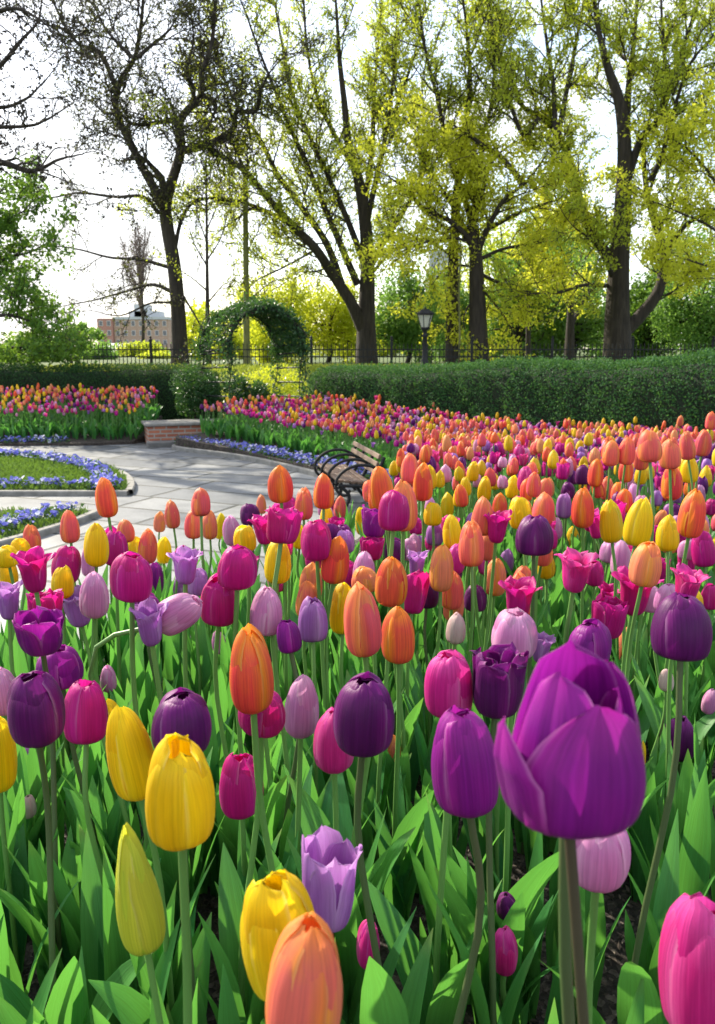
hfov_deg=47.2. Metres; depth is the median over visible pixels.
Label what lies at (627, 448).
tulip
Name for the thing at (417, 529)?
tulip
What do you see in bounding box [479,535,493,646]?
tulip
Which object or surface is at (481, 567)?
tulip
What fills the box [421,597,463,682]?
tulip
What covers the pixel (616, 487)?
tulip
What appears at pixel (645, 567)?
tulip
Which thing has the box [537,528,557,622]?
tulip
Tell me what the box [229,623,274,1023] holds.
tulip
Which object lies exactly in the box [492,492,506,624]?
tulip
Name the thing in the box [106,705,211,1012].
tulip
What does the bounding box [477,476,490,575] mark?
tulip
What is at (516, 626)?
tulip
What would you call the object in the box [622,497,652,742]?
tulip
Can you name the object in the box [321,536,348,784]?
tulip
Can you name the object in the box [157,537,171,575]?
tulip
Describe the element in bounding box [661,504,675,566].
tulip
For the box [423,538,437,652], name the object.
tulip
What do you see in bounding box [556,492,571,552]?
tulip
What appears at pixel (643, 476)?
tulip
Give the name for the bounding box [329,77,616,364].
spreading tree
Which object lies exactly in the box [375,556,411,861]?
tulip
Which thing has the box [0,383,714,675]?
tulips
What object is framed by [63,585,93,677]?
tulip
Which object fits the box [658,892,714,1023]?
tulip
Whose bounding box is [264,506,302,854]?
tulip
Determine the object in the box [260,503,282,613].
tulip
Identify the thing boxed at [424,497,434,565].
tulip
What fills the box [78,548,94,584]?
tulip
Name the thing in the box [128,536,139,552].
tulip
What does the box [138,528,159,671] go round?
tulip
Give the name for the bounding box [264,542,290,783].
tulip
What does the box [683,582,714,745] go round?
tulip
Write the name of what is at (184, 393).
shrub
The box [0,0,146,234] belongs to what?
overhanging tree
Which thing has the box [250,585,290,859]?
tulip
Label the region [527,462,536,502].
tulip
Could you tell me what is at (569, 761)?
tulip
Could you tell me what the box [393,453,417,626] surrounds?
tulip
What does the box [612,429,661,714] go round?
tulip
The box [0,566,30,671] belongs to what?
tulip
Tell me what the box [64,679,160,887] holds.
tulip
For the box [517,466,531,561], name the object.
tulip
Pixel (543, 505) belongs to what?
tulip
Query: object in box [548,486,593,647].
tulip
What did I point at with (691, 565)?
tulip
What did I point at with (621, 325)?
great tree
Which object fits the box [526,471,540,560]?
tulip
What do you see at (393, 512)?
tulip
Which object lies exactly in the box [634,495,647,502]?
tulip
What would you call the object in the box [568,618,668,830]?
tulip
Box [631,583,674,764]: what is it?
tulip
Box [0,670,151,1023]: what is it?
tulip
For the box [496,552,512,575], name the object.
tulip
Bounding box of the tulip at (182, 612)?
[60,593,202,878]
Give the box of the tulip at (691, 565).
[677,555,694,569]
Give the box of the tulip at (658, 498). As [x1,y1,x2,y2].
[650,490,664,585]
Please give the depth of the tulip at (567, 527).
3.07 m
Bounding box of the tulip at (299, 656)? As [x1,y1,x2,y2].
[287,543,306,682]
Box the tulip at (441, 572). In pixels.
[403,544,453,748]
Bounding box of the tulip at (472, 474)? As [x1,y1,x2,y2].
[465,461,478,570]
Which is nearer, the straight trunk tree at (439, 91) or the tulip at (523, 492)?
the tulip at (523, 492)
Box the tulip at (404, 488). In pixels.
[394,479,423,754]
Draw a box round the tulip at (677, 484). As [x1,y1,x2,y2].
[648,468,682,676]
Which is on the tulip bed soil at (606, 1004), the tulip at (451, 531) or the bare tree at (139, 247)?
the tulip at (451, 531)
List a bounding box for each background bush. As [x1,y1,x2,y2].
[0,330,54,361]
[59,321,107,348]
[78,341,118,359]
[115,340,170,355]
[136,351,170,358]
[187,327,217,359]
[210,321,250,358]
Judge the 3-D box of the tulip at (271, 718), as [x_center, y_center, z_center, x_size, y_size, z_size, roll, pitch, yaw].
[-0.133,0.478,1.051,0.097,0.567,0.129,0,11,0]
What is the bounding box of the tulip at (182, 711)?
[88,687,211,1023]
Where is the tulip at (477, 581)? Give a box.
[476,571,493,634]
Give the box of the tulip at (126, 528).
[117,519,137,626]
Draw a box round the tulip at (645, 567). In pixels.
[621,541,661,886]
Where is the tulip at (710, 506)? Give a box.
[706,498,714,534]
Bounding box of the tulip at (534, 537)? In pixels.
[514,514,553,854]
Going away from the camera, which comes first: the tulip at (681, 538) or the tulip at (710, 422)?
the tulip at (681, 538)
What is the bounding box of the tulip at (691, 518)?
[653,488,714,762]
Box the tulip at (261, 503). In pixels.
[256,494,267,552]
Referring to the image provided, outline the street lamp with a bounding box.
[416,307,434,364]
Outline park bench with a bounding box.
[313,441,385,506]
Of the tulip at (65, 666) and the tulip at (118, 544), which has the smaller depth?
the tulip at (65, 666)
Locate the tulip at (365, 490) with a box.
[362,480,369,501]
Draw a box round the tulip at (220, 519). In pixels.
[216,513,226,556]
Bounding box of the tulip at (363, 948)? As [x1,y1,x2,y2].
[340,919,379,1023]
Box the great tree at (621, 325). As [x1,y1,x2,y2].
[445,0,714,363]
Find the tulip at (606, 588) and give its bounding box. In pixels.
[598,581,621,663]
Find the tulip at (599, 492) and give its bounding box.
[592,484,604,562]
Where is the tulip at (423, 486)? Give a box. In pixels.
[413,462,438,634]
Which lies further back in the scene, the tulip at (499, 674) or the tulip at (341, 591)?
the tulip at (341, 591)
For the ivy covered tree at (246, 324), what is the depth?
28.76 m
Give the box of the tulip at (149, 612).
[129,597,194,951]
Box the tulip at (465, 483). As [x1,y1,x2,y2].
[443,477,473,580]
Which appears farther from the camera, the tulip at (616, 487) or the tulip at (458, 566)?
the tulip at (616, 487)
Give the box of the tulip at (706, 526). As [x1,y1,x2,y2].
[696,519,712,625]
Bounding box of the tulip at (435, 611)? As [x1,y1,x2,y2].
[432,549,449,637]
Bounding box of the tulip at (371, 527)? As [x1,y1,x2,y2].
[329,504,384,672]
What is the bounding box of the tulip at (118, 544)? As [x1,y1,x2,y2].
[106,530,137,699]
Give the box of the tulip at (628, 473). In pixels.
[618,464,632,543]
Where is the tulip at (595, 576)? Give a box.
[586,560,619,661]
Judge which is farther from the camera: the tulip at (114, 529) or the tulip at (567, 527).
the tulip at (567, 527)
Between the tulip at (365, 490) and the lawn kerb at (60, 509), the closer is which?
the tulip at (365, 490)
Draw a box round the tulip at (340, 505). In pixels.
[333,496,345,517]
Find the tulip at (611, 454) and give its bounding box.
[601,440,619,544]
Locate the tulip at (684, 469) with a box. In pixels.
[680,459,698,492]
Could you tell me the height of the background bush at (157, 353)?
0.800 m
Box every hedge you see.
[0,360,222,419]
[306,342,714,436]
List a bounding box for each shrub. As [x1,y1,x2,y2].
[168,364,228,418]
[222,363,308,413]
[224,373,271,417]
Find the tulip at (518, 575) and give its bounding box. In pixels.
[511,571,529,828]
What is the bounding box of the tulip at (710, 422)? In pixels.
[705,411,714,433]
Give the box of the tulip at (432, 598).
[423,573,438,672]
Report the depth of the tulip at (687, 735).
1.52 m
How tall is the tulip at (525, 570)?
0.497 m
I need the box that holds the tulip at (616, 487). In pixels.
[610,482,620,578]
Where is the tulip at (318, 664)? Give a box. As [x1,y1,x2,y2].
[304,558,331,701]
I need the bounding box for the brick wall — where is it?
[141,418,224,441]
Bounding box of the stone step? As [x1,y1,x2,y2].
[146,440,175,447]
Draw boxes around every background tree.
[234,272,314,362]
[300,269,358,362]
[375,263,446,362]
[416,271,468,361]
[431,196,547,359]
[461,266,576,360]
[509,192,631,357]
[522,245,605,359]
[600,259,684,360]
[644,218,714,360]
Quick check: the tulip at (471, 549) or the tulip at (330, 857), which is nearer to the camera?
the tulip at (330, 857)
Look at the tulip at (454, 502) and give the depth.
3.02 m
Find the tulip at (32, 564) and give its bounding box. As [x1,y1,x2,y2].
[10,546,82,820]
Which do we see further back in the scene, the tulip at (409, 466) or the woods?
the woods
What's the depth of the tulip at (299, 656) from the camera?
1.97 m
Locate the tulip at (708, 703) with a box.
[692,689,714,762]
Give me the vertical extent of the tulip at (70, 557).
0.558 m
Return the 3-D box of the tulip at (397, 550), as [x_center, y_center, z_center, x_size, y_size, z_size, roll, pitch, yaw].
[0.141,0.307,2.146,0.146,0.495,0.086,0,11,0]
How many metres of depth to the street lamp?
22.85 m
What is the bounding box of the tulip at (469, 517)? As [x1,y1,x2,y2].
[463,512,471,578]
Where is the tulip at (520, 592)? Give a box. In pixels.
[462,575,542,902]
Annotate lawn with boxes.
[1,511,88,537]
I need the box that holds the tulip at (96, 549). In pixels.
[66,522,108,692]
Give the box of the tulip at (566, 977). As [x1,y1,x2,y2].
[558,838,574,1023]
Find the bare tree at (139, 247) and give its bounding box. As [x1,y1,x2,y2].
[110,213,160,342]
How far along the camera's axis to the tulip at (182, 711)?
0.84 m
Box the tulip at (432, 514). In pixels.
[424,502,441,626]
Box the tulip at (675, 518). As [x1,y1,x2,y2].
[665,515,677,582]
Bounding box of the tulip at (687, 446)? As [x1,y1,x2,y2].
[673,431,695,583]
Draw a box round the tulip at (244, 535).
[222,525,255,755]
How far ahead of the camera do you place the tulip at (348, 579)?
1.91 m
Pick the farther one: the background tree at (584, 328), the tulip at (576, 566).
the background tree at (584, 328)
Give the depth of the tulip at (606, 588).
1.96 m
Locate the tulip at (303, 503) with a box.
[295,487,312,652]
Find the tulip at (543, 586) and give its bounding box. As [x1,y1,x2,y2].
[537,574,549,598]
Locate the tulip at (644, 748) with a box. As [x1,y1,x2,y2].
[635,740,645,823]
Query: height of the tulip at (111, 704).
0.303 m
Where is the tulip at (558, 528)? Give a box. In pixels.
[538,517,562,597]
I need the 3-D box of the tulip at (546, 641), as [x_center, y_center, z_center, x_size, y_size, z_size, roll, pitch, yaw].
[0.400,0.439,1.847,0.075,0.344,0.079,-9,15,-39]
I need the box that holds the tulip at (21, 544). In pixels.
[11,538,30,610]
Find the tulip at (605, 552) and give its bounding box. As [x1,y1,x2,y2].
[599,542,615,581]
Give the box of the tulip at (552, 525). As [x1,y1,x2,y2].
[504,521,556,608]
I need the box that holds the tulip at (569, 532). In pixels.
[567,526,579,545]
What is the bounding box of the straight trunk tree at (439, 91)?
[328,0,538,363]
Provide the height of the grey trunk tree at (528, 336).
6.502 m
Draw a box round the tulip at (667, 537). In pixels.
[633,514,678,699]
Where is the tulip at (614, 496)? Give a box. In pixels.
[591,491,625,560]
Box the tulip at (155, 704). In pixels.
[135,593,159,735]
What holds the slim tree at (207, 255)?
on the ground at (221, 361)
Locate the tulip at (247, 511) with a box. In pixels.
[239,503,260,596]
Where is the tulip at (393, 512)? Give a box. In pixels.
[374,490,410,808]
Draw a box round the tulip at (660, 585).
[659,549,676,587]
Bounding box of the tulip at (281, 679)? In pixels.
[267,581,291,691]
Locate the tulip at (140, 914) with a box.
[115,822,165,1023]
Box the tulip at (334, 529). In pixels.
[327,523,339,665]
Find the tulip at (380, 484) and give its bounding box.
[369,466,405,735]
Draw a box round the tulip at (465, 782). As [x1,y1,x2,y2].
[431,705,498,1023]
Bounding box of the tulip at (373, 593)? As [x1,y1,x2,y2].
[366,536,382,596]
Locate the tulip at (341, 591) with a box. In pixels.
[328,582,350,702]
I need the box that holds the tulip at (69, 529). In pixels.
[60,510,86,671]
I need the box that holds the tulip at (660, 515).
[654,510,666,525]
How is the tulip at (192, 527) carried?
on the tulip bed soil at (606, 1004)
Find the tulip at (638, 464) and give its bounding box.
[633,449,648,496]
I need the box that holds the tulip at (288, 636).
[276,619,301,862]
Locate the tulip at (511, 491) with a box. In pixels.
[505,475,518,522]
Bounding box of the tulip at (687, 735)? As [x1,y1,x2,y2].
[665,715,707,775]
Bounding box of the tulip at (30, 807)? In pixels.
[25,794,37,850]
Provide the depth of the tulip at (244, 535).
1.81 m
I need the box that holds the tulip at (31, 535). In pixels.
[23,524,45,657]
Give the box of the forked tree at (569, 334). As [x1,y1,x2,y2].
[519,204,610,362]
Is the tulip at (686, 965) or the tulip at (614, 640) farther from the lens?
the tulip at (614, 640)
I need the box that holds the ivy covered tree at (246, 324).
[214,91,308,364]
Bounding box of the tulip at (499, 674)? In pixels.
[428,642,544,1023]
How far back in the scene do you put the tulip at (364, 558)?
1.80 m
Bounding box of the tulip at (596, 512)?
[576,508,599,624]
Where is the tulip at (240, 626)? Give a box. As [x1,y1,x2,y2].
[231,554,258,632]
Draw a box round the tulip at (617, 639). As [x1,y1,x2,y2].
[616,566,648,659]
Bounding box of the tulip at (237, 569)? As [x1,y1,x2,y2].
[214,544,286,871]
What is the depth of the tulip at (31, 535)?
2.37 m
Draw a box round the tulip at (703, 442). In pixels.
[694,430,714,543]
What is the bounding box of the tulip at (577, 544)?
[570,486,591,551]
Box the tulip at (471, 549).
[458,519,483,666]
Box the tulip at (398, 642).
[353,606,442,889]
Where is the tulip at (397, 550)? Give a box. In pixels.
[384,537,437,659]
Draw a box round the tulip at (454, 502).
[453,489,459,523]
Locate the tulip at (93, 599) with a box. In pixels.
[79,571,108,686]
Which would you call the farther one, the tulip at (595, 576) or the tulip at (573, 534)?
the tulip at (573, 534)
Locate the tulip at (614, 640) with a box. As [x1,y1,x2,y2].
[612,545,632,662]
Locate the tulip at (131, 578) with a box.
[109,551,152,861]
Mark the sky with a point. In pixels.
(103, 243)
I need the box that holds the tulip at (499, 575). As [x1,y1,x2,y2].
[486,558,505,648]
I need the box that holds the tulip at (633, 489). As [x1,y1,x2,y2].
[629,483,639,503]
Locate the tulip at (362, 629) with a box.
[288,581,415,934]
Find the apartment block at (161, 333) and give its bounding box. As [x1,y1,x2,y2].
[97,304,170,350]
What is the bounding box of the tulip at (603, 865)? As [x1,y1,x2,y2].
[576,830,630,1023]
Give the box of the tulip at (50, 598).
[5,588,63,796]
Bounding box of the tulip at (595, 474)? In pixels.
[587,458,609,604]
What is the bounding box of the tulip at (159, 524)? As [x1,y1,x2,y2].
[153,511,165,564]
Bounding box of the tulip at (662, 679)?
[645,669,681,770]
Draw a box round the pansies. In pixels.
[0,434,392,532]
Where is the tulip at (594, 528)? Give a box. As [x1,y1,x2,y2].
[574,514,603,620]
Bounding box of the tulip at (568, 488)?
[554,481,574,575]
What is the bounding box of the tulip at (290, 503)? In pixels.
[279,497,295,612]
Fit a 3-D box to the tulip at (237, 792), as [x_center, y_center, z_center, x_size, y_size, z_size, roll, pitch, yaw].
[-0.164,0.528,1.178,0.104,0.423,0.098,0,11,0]
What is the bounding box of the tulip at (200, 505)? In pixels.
[191,487,215,663]
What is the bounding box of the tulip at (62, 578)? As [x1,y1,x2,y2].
[51,565,105,773]
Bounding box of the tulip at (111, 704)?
[106,698,134,810]
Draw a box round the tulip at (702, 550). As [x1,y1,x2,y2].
[691,530,714,667]
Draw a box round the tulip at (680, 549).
[677,539,714,623]
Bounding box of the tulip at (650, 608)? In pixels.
[630,586,657,738]
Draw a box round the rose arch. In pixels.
[178,292,312,417]
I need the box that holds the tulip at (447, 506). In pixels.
[441,492,453,516]
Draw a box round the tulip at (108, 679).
[100,665,116,698]
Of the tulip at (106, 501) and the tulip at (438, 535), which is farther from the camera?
the tulip at (438, 535)
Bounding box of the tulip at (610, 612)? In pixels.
[591,593,629,638]
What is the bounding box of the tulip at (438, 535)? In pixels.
[426,524,442,643]
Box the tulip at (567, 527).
[564,518,569,546]
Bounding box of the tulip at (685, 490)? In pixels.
[675,483,697,568]
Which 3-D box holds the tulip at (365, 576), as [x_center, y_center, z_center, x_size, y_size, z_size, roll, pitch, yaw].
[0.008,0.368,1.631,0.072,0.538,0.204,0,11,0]
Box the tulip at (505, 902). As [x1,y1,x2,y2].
[473,887,558,1023]
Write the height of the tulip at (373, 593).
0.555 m
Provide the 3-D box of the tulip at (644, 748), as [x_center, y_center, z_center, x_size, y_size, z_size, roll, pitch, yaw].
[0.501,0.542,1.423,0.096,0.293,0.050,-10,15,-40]
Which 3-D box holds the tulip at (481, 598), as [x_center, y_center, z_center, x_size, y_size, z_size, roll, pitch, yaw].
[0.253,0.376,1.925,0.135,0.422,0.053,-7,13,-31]
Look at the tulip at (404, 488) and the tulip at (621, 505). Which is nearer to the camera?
the tulip at (404, 488)
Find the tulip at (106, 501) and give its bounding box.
[95,477,123,694]
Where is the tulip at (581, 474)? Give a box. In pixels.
[561,464,588,538]
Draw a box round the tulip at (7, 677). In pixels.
[0,667,14,793]
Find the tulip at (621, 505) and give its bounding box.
[603,499,626,588]
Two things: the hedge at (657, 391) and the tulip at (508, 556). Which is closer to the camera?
the tulip at (508, 556)
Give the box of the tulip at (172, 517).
[164,500,200,577]
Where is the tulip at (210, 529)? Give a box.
[203,511,217,579]
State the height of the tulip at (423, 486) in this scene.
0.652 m
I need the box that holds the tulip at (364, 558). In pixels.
[353,551,391,683]
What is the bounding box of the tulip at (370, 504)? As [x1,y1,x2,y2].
[368,495,392,607]
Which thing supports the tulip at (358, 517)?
on the tulip bed soil at (606, 1004)
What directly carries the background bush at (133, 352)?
on the ground at (221, 361)
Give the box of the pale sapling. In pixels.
[434,232,485,362]
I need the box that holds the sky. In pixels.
[0,0,714,348]
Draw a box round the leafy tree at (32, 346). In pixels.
[0,149,103,371]
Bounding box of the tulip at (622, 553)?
[610,540,630,667]
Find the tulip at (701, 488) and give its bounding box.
[698,484,714,535]
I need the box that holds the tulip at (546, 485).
[537,478,551,497]
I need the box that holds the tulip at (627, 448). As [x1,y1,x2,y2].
[603,437,635,583]
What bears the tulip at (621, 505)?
on the tulip bed soil at (606, 1004)
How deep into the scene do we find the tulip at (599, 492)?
2.57 m
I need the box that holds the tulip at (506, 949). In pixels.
[495,925,537,1023]
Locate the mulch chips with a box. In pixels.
[24,667,714,1023]
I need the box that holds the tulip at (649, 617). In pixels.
[643,557,670,645]
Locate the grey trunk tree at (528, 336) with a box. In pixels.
[467,210,580,358]
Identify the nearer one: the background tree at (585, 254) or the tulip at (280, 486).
the tulip at (280, 486)
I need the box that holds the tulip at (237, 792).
[214,752,281,891]
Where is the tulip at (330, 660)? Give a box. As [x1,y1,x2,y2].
[315,582,332,676]
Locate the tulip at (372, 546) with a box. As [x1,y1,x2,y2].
[336,536,384,667]
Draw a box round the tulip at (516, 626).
[446,607,558,941]
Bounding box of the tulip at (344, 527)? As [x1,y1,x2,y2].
[338,524,351,531]
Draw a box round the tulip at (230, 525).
[222,515,259,614]
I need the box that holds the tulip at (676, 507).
[659,503,679,584]
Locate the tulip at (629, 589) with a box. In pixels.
[611,565,663,674]
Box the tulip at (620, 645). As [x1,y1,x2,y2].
[619,627,631,663]
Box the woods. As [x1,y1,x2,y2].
[0,281,688,357]
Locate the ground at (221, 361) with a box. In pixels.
[1,350,682,416]
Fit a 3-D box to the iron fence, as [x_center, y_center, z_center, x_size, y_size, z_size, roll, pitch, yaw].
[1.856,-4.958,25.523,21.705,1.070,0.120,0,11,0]
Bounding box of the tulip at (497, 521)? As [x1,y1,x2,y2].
[440,509,512,723]
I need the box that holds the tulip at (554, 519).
[542,513,555,603]
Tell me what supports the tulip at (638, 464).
on the tulip bed soil at (606, 1004)
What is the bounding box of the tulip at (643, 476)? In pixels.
[634,469,647,487]
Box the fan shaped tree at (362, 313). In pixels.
[113,0,467,364]
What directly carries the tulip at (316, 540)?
on the tulip bed soil at (606, 1004)
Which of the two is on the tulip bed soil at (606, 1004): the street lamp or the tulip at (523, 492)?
the tulip at (523, 492)
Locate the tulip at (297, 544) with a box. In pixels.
[293,525,324,655]
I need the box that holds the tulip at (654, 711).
[634,591,703,772]
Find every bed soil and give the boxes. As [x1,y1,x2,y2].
[0,416,161,445]
[22,432,714,1023]
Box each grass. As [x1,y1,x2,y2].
[0,453,128,538]
[43,362,648,414]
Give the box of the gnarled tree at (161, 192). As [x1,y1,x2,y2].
[0,0,334,364]
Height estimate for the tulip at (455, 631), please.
0.611 m
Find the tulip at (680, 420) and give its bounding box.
[677,415,683,434]
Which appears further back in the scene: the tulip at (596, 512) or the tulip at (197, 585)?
the tulip at (596, 512)
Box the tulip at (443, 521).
[441,515,459,618]
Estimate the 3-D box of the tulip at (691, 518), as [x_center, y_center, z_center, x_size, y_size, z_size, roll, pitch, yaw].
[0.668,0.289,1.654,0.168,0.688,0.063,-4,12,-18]
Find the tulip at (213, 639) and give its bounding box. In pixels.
[212,631,225,655]
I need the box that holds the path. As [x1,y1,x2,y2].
[0,442,368,646]
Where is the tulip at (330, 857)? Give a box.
[301,825,362,932]
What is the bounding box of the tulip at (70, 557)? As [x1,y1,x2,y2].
[51,545,80,758]
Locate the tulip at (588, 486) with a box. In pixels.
[587,484,598,560]
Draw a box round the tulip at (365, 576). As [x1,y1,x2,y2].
[345,566,376,684]
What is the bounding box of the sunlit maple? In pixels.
[610,55,714,303]
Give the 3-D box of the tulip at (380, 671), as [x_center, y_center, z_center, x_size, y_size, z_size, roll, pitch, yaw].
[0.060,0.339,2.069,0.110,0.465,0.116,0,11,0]
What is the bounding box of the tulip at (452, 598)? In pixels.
[427,571,463,666]
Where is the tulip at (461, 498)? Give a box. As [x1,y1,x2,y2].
[455,484,468,574]
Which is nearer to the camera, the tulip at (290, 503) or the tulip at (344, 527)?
the tulip at (344, 527)
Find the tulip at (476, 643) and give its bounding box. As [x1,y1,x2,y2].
[465,567,483,664]
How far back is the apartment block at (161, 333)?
214.78 m
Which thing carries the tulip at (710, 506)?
on the tulip bed soil at (606, 1004)
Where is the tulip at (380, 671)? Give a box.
[377,611,395,690]
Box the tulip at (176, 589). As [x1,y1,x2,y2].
[152,545,185,669]
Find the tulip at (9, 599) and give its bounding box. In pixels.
[0,579,58,757]
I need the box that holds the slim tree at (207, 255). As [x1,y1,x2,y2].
[145,127,271,363]
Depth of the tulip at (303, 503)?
2.22 m
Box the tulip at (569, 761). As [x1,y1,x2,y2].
[493,640,645,1023]
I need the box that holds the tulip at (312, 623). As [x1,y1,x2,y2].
[286,596,327,797]
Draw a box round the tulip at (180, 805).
[145,732,214,1023]
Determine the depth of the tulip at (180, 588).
2.43 m
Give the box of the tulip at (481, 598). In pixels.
[464,585,486,657]
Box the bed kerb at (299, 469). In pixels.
[172,444,361,539]
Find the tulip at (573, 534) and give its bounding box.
[570,516,575,548]
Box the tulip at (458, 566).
[450,543,464,573]
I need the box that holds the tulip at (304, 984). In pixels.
[265,911,342,1023]
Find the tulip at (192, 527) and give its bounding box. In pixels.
[184,510,217,624]
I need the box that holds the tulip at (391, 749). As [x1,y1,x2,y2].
[346,735,400,807]
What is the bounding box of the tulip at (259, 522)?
[247,513,286,706]
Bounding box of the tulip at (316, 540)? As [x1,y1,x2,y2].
[301,519,331,740]
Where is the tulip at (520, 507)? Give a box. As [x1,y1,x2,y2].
[509,496,531,566]
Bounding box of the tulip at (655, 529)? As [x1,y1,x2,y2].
[653,524,658,542]
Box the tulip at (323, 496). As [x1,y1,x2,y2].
[294,473,333,646]
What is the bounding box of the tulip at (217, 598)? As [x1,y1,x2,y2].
[200,573,234,862]
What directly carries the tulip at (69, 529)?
on the tulip bed soil at (606, 1004)
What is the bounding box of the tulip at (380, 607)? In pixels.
[378,604,382,617]
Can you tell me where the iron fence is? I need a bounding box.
[69,336,714,365]
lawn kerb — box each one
[0,490,128,495]
[0,510,99,546]
[1,509,96,510]
[97,462,134,493]
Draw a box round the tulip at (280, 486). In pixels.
[268,465,292,701]
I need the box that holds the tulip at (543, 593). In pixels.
[523,500,552,600]
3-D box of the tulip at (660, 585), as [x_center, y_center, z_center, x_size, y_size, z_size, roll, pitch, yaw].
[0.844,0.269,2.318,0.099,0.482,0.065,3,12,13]
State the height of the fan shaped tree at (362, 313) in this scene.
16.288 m
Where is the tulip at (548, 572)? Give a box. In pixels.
[537,559,563,642]
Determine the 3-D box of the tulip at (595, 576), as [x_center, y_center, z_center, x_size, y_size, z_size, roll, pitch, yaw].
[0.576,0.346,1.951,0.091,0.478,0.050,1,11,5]
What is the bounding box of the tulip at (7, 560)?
[0,545,69,671]
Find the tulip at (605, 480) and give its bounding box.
[601,476,624,581]
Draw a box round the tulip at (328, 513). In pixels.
[320,508,332,609]
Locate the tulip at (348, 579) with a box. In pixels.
[331,560,353,707]
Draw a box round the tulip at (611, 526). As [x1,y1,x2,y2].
[600,499,622,664]
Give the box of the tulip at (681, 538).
[657,534,685,586]
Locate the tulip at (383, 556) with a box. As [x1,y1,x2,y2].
[356,533,385,561]
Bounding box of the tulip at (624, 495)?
[616,489,632,539]
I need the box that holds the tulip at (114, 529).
[105,526,125,604]
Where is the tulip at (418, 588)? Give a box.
[403,568,429,800]
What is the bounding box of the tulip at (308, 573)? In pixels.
[299,562,321,684]
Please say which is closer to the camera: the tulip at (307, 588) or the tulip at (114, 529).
the tulip at (307, 588)
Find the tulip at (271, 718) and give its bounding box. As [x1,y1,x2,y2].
[218,691,289,1019]
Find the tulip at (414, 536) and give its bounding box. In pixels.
[410,533,421,551]
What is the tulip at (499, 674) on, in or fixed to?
on the tulip bed soil at (606, 1004)
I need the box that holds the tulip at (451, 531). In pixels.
[443,514,486,633]
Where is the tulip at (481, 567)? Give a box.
[478,556,496,625]
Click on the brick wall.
(156, 430)
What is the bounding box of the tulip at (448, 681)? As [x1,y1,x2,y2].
[367,649,502,1023]
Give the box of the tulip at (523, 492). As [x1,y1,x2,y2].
[520,478,531,569]
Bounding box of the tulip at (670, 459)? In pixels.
[650,438,680,697]
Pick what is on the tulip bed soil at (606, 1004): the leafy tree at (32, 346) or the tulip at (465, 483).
the tulip at (465, 483)
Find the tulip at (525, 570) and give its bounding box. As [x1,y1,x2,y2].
[513,565,530,577]
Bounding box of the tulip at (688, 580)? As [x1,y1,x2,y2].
[657,563,711,854]
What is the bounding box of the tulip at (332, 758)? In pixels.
[313,707,393,942]
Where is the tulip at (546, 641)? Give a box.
[514,631,555,714]
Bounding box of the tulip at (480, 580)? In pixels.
[442,574,481,627]
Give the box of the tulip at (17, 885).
[0,716,29,977]
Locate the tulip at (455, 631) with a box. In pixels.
[424,612,501,941]
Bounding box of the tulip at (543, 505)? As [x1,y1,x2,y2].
[532,492,554,670]
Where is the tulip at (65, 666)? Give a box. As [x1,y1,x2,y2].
[35,644,130,904]
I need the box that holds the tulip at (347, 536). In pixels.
[336,530,354,636]
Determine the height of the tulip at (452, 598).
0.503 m
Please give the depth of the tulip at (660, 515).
2.40 m
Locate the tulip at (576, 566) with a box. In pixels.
[545,547,598,968]
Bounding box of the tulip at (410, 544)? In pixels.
[405,538,422,629]
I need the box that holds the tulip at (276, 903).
[240,869,314,1001]
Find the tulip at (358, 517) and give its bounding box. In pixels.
[355,507,362,534]
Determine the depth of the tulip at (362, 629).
1.05 m
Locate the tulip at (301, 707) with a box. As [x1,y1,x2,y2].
[282,674,318,879]
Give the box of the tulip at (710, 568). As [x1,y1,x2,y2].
[699,564,714,573]
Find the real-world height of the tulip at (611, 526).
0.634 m
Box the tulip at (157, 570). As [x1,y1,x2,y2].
[150,561,163,592]
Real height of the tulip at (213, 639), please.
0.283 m
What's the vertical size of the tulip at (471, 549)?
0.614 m
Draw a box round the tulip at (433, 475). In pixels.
[424,465,436,568]
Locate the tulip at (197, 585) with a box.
[175,568,207,694]
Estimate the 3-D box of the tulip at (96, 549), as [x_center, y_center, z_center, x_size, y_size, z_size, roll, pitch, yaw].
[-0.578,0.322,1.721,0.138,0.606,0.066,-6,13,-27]
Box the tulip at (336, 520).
[328,516,344,588]
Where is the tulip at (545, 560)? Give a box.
[527,550,552,663]
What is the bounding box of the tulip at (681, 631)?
[538,592,712,1023]
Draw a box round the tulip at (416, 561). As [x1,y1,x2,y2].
[403,549,429,700]
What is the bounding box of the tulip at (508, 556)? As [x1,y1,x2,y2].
[499,548,513,597]
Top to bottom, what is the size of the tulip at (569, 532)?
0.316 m
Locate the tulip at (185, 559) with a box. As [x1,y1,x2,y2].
[166,545,212,930]
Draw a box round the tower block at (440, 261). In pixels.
[425,251,461,283]
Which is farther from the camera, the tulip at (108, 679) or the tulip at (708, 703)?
the tulip at (108, 679)
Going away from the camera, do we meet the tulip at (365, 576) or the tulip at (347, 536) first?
the tulip at (365, 576)
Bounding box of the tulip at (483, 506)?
[457,496,493,727]
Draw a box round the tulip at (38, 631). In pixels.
[0,605,102,980]
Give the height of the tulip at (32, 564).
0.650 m
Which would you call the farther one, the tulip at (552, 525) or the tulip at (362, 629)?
the tulip at (552, 525)
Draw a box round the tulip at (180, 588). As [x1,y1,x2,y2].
[173,578,190,635]
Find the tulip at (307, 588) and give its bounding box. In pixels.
[278,580,316,745]
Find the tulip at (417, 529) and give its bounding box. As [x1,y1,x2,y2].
[410,518,421,534]
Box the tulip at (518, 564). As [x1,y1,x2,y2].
[507,496,522,577]

